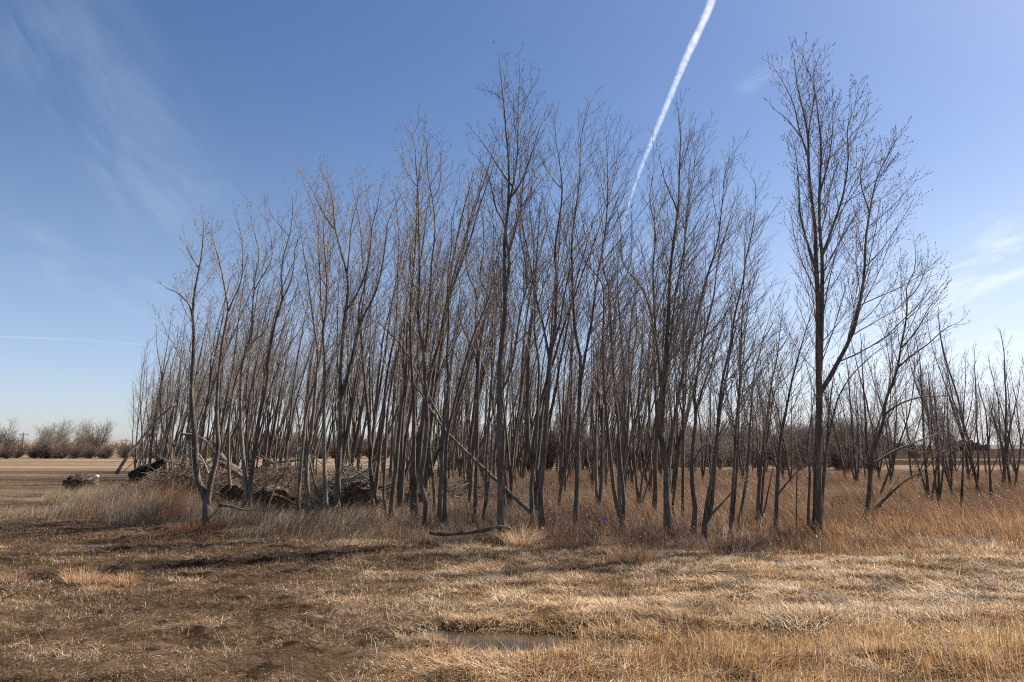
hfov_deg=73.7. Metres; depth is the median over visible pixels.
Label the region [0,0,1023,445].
sky
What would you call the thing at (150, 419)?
bare tree
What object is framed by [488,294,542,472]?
bare tree
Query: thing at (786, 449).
bare shrub
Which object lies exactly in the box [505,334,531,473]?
bare tree
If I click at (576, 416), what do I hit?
bare tree
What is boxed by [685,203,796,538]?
bare tree
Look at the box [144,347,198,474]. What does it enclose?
bare tree
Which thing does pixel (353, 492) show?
uprooted stump
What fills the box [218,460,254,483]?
fallen log
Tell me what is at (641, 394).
bare tree
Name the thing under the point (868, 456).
bare tree
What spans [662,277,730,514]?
bare tree
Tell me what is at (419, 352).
bare tree
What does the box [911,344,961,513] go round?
bare tree
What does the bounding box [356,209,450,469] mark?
bare tree
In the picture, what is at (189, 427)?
bare tree
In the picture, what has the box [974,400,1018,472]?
bare tree
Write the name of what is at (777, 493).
bare tree
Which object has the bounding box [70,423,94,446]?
bare tree
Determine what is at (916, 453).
bare shrub
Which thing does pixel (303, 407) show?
bare tree
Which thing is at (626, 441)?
bare tree
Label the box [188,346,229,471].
bare tree
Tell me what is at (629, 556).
grass tuft
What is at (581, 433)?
bare tree
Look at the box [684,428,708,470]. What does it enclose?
bare shrub
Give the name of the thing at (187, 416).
bare tree
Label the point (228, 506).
dead branch
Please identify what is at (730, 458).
bare shrub
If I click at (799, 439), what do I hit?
bare tree
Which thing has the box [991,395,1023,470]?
bare tree
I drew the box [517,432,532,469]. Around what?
bare shrub
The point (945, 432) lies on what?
bare tree
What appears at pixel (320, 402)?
bare tree
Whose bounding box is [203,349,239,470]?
bare tree
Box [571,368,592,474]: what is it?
bare tree
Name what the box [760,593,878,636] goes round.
grass tuft
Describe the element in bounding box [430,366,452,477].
bare tree
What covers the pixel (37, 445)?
bare shrub
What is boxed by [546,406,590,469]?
bare shrub
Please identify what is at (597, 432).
bare tree
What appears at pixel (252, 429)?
bare tree
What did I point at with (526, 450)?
bare tree
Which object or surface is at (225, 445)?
bare tree
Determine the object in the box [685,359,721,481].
bare tree
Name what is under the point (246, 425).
bare tree
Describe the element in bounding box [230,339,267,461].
bare tree
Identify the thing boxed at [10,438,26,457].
bare shrub
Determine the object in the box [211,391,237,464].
bare tree
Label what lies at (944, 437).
bare tree
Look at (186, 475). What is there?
brush pile
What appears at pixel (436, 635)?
grass tuft
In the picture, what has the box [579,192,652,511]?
bare tree
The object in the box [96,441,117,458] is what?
bare shrub
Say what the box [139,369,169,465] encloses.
bare tree
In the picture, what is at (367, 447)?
bare shrub
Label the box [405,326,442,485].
bare tree
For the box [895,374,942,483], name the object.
bare tree
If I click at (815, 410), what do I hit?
bare tree
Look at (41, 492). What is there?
field stubble
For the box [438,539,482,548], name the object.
grass tuft
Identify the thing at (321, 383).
bare tree
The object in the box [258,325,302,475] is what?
bare tree
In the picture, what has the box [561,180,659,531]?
bare tree
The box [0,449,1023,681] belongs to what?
ground
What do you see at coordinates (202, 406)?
bare tree
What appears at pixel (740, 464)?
bare tree
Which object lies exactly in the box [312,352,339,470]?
bare tree
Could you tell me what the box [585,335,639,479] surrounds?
bare tree
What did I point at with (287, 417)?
bare tree
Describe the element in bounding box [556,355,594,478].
bare tree
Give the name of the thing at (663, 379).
bare tree
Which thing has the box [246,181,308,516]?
bare tree
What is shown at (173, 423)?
bare tree
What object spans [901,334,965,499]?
bare tree
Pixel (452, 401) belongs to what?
bare tree
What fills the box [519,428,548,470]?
bare shrub
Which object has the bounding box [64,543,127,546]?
puddle
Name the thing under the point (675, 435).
bare shrub
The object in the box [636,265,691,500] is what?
bare tree
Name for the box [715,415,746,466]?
bare shrub
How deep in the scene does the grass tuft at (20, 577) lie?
8.42 m
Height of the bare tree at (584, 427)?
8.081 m
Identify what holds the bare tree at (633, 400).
on the ground at (24, 465)
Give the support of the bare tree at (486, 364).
on the ground at (24, 465)
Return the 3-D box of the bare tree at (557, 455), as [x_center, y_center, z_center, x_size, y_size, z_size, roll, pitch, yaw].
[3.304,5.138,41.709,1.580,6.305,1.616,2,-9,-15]
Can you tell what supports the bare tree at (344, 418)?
on the ground at (24, 465)
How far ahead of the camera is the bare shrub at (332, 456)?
115.12 m
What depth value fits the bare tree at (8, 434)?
114.68 m
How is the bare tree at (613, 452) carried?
on the ground at (24, 465)
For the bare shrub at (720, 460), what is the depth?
52.65 m
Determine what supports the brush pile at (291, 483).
on the ground at (24, 465)
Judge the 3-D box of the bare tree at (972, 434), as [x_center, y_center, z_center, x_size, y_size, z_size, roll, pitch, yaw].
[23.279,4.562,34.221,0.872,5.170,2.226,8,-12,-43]
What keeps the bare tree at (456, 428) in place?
on the ground at (24, 465)
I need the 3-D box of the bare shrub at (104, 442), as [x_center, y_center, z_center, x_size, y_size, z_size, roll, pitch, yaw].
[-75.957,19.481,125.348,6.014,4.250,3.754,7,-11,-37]
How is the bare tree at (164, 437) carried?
on the ground at (24, 465)
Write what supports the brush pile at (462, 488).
on the ground at (24, 465)
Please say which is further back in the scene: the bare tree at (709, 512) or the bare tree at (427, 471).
the bare tree at (427, 471)
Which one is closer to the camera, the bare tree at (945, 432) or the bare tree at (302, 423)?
the bare tree at (945, 432)
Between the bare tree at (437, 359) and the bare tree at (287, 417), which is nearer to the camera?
the bare tree at (437, 359)
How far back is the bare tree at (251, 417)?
28.28 m
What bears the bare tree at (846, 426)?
on the ground at (24, 465)
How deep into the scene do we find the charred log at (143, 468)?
20.14 m
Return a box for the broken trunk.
[180,433,221,455]
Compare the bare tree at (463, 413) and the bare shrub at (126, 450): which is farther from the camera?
the bare shrub at (126, 450)
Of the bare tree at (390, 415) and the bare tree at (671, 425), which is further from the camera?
the bare tree at (390, 415)
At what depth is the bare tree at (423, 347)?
14.25 m
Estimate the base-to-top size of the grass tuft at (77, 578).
0.267 m
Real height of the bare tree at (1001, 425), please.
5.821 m
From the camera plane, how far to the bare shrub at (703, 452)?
52.82 m
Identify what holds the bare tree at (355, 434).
on the ground at (24, 465)
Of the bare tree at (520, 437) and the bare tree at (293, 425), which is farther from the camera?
the bare tree at (520, 437)
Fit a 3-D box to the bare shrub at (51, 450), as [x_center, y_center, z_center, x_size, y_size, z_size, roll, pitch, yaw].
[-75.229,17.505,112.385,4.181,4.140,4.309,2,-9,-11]
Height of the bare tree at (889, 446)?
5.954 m
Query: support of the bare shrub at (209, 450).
on the ground at (24, 465)
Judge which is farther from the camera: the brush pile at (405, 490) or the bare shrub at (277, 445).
the bare shrub at (277, 445)
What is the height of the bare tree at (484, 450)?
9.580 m
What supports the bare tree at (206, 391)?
on the ground at (24, 465)
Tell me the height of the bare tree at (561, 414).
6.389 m
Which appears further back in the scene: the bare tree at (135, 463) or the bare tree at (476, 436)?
the bare tree at (135, 463)
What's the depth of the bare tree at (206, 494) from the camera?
14.83 m
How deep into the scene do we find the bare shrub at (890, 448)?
111.07 m
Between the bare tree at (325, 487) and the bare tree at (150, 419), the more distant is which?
the bare tree at (150, 419)
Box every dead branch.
[218,502,275,513]
[255,444,312,471]
[429,524,513,535]
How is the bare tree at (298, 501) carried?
on the ground at (24, 465)
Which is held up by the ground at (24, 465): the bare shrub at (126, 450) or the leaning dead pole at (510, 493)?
the bare shrub at (126, 450)
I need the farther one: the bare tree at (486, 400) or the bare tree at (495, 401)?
the bare tree at (495, 401)
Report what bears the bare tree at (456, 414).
on the ground at (24, 465)
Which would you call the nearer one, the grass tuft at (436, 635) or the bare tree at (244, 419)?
the grass tuft at (436, 635)
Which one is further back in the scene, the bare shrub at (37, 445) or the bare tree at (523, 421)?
the bare shrub at (37, 445)
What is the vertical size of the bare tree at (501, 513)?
9.990 m
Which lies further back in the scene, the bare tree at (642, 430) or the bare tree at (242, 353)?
the bare tree at (642, 430)
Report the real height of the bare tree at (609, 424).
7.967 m
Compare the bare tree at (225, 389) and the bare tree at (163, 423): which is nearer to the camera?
the bare tree at (225, 389)
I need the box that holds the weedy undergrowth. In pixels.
[52,468,240,526]
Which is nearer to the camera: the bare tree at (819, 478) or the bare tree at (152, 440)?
the bare tree at (819, 478)
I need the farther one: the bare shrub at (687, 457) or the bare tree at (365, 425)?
the bare shrub at (687, 457)
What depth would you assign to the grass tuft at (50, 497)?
20.60 m
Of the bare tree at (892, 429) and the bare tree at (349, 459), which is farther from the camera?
the bare tree at (892, 429)
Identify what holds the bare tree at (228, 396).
on the ground at (24, 465)
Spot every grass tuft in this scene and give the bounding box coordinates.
[0,570,33,582]
[40,484,110,504]
[55,563,111,584]
[78,480,117,493]
[83,581,113,592]
[103,568,146,587]
[164,516,231,533]
[419,626,445,639]
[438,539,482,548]
[490,521,547,546]
[598,537,665,564]
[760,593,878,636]
[916,532,1023,553]
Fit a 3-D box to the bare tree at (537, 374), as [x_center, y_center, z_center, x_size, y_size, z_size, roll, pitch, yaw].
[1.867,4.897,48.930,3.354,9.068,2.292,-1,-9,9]
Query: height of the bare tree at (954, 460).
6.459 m
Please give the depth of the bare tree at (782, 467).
31.90 m
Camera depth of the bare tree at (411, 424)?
49.19 m
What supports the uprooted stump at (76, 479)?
on the ground at (24, 465)
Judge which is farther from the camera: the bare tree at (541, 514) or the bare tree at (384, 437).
the bare tree at (384, 437)
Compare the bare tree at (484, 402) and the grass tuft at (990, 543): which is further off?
the bare tree at (484, 402)
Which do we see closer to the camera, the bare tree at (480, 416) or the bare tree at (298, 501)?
the bare tree at (298, 501)
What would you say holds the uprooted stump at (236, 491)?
on the ground at (24, 465)
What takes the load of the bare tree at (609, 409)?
on the ground at (24, 465)
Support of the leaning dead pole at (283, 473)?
on the ground at (24, 465)
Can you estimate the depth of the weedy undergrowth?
16.33 m
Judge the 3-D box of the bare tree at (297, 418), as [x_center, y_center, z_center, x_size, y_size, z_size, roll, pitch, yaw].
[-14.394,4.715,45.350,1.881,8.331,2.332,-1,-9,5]
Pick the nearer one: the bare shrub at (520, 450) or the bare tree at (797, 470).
the bare tree at (797, 470)
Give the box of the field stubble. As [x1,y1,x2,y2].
[0,472,195,522]
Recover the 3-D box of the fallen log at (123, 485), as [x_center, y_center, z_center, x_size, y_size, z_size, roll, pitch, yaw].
[-11.951,4.399,21.312,0.827,0.563,0.196,-5,-10,27]
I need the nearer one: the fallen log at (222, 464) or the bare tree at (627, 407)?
the fallen log at (222, 464)
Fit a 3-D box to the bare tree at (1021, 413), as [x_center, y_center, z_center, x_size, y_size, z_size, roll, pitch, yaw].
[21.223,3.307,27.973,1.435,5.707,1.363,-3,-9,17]
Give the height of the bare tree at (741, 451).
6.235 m
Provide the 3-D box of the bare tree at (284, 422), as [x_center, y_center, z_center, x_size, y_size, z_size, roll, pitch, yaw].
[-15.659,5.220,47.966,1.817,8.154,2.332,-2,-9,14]
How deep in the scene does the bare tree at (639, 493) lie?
16.71 m
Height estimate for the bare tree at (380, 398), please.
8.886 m
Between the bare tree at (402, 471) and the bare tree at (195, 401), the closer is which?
the bare tree at (402, 471)
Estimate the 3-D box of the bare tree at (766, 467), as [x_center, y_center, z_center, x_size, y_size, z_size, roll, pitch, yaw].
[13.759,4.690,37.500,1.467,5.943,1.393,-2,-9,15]
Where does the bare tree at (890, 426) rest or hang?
on the ground at (24, 465)
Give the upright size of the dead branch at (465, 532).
0.276 m
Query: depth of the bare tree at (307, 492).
17.79 m
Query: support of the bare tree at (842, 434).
on the ground at (24, 465)
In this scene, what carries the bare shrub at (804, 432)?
on the ground at (24, 465)
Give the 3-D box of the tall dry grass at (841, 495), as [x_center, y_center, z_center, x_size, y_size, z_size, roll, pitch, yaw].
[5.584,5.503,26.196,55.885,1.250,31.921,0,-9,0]
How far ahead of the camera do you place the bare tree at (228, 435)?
18.51 m
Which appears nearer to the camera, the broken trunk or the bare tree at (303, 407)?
the broken trunk
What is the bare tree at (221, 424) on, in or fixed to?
on the ground at (24, 465)
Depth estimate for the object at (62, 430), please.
123.31 m
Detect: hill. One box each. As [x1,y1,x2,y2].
[17,441,149,451]
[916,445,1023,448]
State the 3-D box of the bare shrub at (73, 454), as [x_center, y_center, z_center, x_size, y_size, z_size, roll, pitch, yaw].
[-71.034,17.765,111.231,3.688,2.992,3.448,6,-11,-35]
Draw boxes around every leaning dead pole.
[114,395,176,474]
[267,436,311,511]
[290,383,317,490]
[397,366,529,512]
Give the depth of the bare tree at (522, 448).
31.50 m
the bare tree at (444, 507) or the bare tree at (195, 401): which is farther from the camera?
the bare tree at (195, 401)
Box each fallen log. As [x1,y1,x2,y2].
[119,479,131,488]
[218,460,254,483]
[219,453,248,477]
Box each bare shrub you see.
[0,440,22,458]
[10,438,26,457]
[17,437,32,457]
[22,439,44,458]
[24,440,40,457]
[30,438,54,457]
[34,436,62,457]
[42,437,68,457]
[48,436,73,458]
[66,443,89,458]
[74,437,100,457]
[80,437,113,454]
[81,440,104,458]
[93,443,110,457]
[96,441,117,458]
[114,440,134,457]
[115,442,134,458]
[130,443,148,457]
[169,439,182,458]
[199,440,215,458]
[259,432,268,457]
[261,431,290,457]
[275,431,301,457]
[315,438,333,458]
[321,436,336,457]
[329,435,356,456]
[349,438,367,457]
[362,438,389,456]
[382,441,390,458]
[437,437,456,467]
[451,431,462,470]
[453,408,489,465]
[466,414,496,471]
[488,429,508,470]
[495,440,519,471]
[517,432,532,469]
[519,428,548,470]
[531,411,576,472]
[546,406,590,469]
[549,412,591,471]
[574,420,614,469]
[607,422,645,466]
[610,407,654,470]
[611,434,645,463]
[645,434,665,473]
[652,416,691,470]
[667,416,690,462]
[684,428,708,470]
[684,430,708,470]
[688,435,714,467]
[692,417,731,467]
[700,418,731,468]
[711,419,755,465]
[714,430,747,471]
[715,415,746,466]
[728,428,754,465]
[745,426,768,467]
[766,437,776,462]
[769,430,794,469]
[769,433,795,470]
[771,423,823,465]
[774,415,824,470]
[784,419,837,457]
[802,416,833,470]
[814,417,861,471]
[822,424,845,472]
[829,422,869,471]
[830,410,872,463]
[858,422,890,472]
[878,434,902,457]
[898,433,927,458]
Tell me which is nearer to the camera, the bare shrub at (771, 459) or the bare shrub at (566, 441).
the bare shrub at (566, 441)
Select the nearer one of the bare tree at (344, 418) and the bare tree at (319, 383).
the bare tree at (319, 383)
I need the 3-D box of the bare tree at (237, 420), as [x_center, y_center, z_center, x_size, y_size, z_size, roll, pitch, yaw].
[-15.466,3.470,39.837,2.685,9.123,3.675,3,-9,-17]
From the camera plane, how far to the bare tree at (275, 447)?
37.07 m
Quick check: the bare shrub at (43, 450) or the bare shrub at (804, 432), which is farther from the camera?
the bare shrub at (43, 450)
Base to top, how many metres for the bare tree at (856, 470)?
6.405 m
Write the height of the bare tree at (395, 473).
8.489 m
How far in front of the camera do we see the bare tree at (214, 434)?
31.26 m
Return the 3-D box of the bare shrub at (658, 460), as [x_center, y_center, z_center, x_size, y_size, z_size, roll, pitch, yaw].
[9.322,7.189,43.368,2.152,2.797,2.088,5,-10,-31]
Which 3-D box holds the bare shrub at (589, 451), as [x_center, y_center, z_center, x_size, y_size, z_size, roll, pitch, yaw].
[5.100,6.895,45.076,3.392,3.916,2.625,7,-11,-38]
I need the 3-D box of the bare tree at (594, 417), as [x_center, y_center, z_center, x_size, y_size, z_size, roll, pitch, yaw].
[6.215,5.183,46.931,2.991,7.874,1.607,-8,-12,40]
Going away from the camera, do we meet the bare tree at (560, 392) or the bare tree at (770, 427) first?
the bare tree at (770, 427)
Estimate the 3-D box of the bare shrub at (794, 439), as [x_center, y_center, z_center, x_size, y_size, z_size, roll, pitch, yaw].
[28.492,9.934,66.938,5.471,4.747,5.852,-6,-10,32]
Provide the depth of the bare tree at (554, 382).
39.03 m
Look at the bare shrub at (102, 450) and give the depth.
111.64 m
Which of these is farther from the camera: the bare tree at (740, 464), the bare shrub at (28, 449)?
the bare shrub at (28, 449)
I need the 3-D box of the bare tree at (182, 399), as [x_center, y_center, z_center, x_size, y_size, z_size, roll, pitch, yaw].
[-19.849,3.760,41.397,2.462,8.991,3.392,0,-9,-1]
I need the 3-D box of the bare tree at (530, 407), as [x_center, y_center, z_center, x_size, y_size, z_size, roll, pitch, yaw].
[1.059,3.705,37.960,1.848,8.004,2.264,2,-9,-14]
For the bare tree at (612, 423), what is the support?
on the ground at (24, 465)
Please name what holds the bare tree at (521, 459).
on the ground at (24, 465)
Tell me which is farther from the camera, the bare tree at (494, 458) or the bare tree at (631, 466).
the bare tree at (494, 458)
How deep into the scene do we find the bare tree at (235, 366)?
30.96 m
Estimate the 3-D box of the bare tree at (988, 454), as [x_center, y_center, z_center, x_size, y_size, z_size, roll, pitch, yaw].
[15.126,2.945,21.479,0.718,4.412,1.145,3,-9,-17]
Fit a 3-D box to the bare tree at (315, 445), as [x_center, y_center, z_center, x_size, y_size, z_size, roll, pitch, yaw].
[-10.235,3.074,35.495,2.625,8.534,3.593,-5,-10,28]
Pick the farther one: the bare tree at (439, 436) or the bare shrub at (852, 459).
the bare shrub at (852, 459)
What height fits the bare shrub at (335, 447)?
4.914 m
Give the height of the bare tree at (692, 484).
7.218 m
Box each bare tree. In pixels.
[0,419,20,456]
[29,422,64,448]
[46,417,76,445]
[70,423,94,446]
[74,418,120,456]
[105,204,252,525]
[127,361,159,469]
[128,336,154,481]
[138,353,172,462]
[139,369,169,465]
[142,306,174,475]
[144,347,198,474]
[144,369,172,463]
[145,378,170,463]
[149,332,188,476]
[149,381,178,462]
[153,354,188,475]
[154,366,181,471]
[160,313,212,459]
[162,333,215,472]
[170,310,216,476]
[170,349,209,468]
[178,350,209,463]
[178,355,212,475]
[180,302,226,477]
[180,325,234,467]
[186,348,217,460]
[188,346,209,454]
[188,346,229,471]
[191,313,238,460]
[196,260,267,473]
[197,346,225,421]
[199,361,212,433]
[200,337,229,455]
[203,330,267,472]
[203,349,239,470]
[210,347,236,411]
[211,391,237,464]
[212,304,271,456]
[213,248,290,478]
[213,339,258,437]
[217,195,288,511]
[220,272,295,504]
[221,284,269,421]
[223,291,269,432]
[225,325,262,479]
[226,344,265,462]
[229,330,272,463]
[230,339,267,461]
[234,242,311,474]
[234,315,273,463]
[238,361,269,465]
[241,271,301,483]
[241,335,278,468]
[242,336,299,471]
[243,312,306,460]
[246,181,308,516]
[251,292,300,479]
[251,308,282,477]
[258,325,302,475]
[260,299,315,473]
[269,322,309,475]
[269,357,296,470]
[276,344,313,471]
[281,358,307,466]
[282,286,328,480]
[284,210,348,513]
[286,354,303,472]
[286,363,320,471]
[288,327,343,473]
[290,156,354,512]
[292,319,328,476]
[294,361,331,457]
[295,339,326,463]
[298,323,346,475]
[300,154,410,513]
[301,184,361,513]
[302,328,338,472]
[304,296,355,455]
[310,361,337,448]
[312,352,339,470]
[315,323,354,477]
[320,297,387,465]
[322,244,382,475]
[322,337,359,456]
[326,382,346,462]
[327,358,371,469]
[328,367,361,450]
[329,336,382,474]
[331,321,377,458]
[334,175,425,510]
[338,284,382,470]
[345,351,371,468]
[351,351,379,465]
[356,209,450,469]
[356,362,387,458]
[356,371,382,469]
[358,357,391,468]
[362,314,445,426]
[365,279,423,480]
[367,187,447,517]
[371,362,390,426]
[372,194,474,511]
[376,105,464,530]
[378,177,437,522]
[379,332,404,473]
[381,384,395,470]
[383,294,432,477]
[385,277,434,489]
[389,315,422,407]
[392,120,502,522]
[393,287,443,479]
[398,294,455,434]
[404,225,476,513]
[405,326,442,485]
[406,259,450,418]
[406,374,422,473]
[408,385,421,452]
[410,284,457,431]
[414,134,525,488]
[414,274,491,391]
[419,159,482,528]
[426,206,516,527]
[427,307,474,472]
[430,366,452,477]
[432,154,517,523]
[433,371,451,457]
[436,281,488,478]
[440,288,489,490]
[443,337,479,479]
[445,326,491,476]
[447,337,471,474]
[450,160,499,506]
[452,320,486,478]
[453,293,496,485]
[455,338,469,473]
[456,237,523,490]
[456,350,475,464]
[458,251,533,462]
[463,178,522,528]
[464,365,495,473]
[466,41,589,540]
[466,214,582,509]
[469,163,566,530]
[469,339,499,443]
[481,282,521,483]
[481,299,514,474]
[481,336,525,468]
[487,335,523,464]
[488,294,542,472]
[492,293,545,474]
[502,98,601,538]
[504,334,552,475]
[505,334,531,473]
[505,355,540,446]
[506,254,575,484]
[509,365,536,472]
[514,324,546,479]
[515,346,542,471]
[516,342,542,466]
[516,346,556,408]
[521,184,617,516]
[531,313,565,435]
[540,335,580,454]
[546,86,658,533]
[548,374,568,471]
[550,365,576,480]
[551,258,622,486]
[551,320,604,490]
[552,358,573,449]
[554,386,568,473]
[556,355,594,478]
[557,218,609,508]
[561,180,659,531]
[564,358,590,425]
[568,373,596,464]
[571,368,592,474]
[573,329,605,475]
[573,342,635,484]
[574,362,600,471]
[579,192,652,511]
[581,245,617,503]
[585,320,633,488]
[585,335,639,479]
[585,369,612,460]
[587,285,650,491]
[588,383,613,452]
[590,361,633,457]
[590,365,627,467]
[594,332,621,480]
[596,327,631,481]
[602,252,661,506]
[606,180,691,511]
[606,239,678,509]
[607,375,616,469]
[608,192,693,519]
[608,340,638,461]
[616,366,642,469]
[617,350,637,453]
[619,88,759,540]
[619,294,675,488]
[622,361,653,479]
[631,347,650,453]
[634,297,687,485]
[635,357,656,476]
[635,369,652,469]
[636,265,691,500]
[641,126,720,521]
[647,187,752,536]
[651,347,684,475]
[653,338,687,477]
[657,271,716,503]
[657,360,673,447]
[660,318,689,487]
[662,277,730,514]
[678,151,790,542]
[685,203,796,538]
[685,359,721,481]
[693,357,726,473]
[714,360,754,479]
[726,283,792,532]
[731,375,755,471]
[736,363,769,478]
[740,363,762,471]
[745,290,822,530]
[752,389,776,473]
[753,373,786,466]
[753,373,789,479]
[754,277,834,534]
[758,352,801,485]
[761,32,949,540]
[786,368,845,540]
[786,396,814,529]
[790,403,807,468]
[798,374,828,470]
[800,352,838,464]
[814,357,850,475]
[824,387,855,464]
[832,374,859,474]
[833,342,867,486]
[837,329,901,481]
[844,326,933,499]
[846,393,877,472]
[852,377,894,478]
[854,350,911,483]
[862,230,972,522]
[870,436,966,520]
[875,378,904,473]
[876,388,901,462]
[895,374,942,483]
[896,325,949,503]
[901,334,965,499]
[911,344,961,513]
[922,309,993,496]
[924,371,959,471]
[925,387,952,470]
[928,354,987,482]
[941,394,959,469]
[945,400,981,469]
[947,351,982,512]
[953,382,1000,477]
[973,363,1004,496]
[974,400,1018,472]
[978,353,1023,474]
[979,325,1023,489]
[986,367,1023,486]
[987,387,1017,470]
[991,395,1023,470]
[1011,356,1023,457]
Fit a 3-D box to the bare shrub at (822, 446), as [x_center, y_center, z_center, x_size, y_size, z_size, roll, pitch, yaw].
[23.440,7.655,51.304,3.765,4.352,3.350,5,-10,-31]
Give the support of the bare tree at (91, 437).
on the ground at (24, 465)
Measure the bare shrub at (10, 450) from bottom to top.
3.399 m
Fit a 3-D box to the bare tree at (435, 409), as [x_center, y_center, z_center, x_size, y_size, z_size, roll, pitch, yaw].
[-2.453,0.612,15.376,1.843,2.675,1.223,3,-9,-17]
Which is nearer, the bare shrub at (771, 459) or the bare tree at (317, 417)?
the bare tree at (317, 417)
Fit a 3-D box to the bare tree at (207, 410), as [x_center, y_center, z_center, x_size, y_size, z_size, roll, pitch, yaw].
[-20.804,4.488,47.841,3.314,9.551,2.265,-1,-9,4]
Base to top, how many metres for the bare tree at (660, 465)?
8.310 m
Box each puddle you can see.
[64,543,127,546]
[353,631,576,655]
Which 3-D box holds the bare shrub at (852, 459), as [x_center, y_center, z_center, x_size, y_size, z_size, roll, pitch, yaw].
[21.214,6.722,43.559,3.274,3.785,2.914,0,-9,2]
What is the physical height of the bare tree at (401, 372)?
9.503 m
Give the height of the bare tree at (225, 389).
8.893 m
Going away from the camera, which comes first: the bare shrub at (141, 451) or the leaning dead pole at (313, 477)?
the leaning dead pole at (313, 477)
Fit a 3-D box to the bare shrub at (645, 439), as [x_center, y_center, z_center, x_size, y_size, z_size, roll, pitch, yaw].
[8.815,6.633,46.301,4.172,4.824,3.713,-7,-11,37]
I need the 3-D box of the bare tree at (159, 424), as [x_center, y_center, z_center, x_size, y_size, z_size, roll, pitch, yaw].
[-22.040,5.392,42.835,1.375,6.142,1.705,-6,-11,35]
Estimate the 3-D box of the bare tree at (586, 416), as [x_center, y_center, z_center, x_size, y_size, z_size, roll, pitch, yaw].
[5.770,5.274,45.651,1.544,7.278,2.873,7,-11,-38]
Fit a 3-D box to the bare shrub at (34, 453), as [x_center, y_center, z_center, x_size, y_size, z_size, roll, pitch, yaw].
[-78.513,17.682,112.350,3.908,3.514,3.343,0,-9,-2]
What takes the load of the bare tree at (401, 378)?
on the ground at (24, 465)
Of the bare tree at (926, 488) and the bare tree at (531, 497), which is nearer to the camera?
the bare tree at (531, 497)
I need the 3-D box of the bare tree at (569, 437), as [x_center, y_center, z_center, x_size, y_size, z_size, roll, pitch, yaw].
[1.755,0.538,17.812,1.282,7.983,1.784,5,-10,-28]
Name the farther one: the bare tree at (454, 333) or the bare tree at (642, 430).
the bare tree at (642, 430)
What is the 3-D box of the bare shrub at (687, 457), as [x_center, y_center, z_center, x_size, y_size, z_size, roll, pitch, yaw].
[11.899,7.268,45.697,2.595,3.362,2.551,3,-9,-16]
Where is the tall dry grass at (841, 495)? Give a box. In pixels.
[0,463,1023,557]
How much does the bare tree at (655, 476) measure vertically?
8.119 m
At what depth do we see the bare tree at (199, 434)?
34.14 m
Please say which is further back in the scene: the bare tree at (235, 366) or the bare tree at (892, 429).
the bare tree at (892, 429)
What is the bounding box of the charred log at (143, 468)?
[128,457,166,482]
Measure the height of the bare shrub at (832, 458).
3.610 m
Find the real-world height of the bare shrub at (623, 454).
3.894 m
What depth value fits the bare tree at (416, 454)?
15.82 m
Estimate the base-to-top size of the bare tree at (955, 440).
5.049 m
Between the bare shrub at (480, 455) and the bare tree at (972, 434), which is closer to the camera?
the bare tree at (972, 434)
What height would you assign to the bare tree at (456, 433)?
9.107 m
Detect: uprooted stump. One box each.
[61,470,99,492]
[214,480,255,510]
[253,481,295,510]
[341,479,386,512]
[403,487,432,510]
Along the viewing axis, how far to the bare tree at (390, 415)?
38.47 m
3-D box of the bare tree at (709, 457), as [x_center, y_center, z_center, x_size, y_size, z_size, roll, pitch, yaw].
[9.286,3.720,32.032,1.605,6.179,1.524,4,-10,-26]
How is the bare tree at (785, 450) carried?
on the ground at (24, 465)
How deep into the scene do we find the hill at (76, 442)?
437.76 m
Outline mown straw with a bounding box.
[0,520,1023,681]
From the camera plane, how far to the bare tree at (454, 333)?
20.44 m
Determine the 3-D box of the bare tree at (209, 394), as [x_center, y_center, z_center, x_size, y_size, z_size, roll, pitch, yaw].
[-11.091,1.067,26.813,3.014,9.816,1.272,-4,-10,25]
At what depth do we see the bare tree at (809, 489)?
12.33 m
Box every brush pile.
[110,433,262,512]
[220,450,330,511]
[300,449,408,509]
[379,480,442,506]
[430,471,506,504]
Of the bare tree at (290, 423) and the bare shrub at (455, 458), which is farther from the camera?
the bare shrub at (455, 458)
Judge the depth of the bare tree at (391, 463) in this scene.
33.07 m
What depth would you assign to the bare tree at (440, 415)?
42.74 m
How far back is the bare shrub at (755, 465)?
56.62 m
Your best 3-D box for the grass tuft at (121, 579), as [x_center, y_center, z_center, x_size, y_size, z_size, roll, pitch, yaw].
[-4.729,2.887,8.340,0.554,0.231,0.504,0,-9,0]
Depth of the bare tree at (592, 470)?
23.85 m
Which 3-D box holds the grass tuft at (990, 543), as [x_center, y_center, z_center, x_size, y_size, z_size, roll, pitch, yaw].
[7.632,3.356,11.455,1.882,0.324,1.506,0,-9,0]
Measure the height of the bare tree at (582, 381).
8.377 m
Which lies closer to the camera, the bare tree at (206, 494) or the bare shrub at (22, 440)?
the bare tree at (206, 494)
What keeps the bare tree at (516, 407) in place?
on the ground at (24, 465)
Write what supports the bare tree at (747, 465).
on the ground at (24, 465)
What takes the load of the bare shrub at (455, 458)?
on the ground at (24, 465)
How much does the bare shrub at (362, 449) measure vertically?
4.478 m
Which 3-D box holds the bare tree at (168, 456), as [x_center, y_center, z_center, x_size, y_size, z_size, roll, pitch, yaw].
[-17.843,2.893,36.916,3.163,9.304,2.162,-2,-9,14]
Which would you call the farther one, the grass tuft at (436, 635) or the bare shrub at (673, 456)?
the bare shrub at (673, 456)
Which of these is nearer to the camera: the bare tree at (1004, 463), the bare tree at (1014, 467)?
the bare tree at (1004, 463)
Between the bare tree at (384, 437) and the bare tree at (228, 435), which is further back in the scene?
the bare tree at (384, 437)

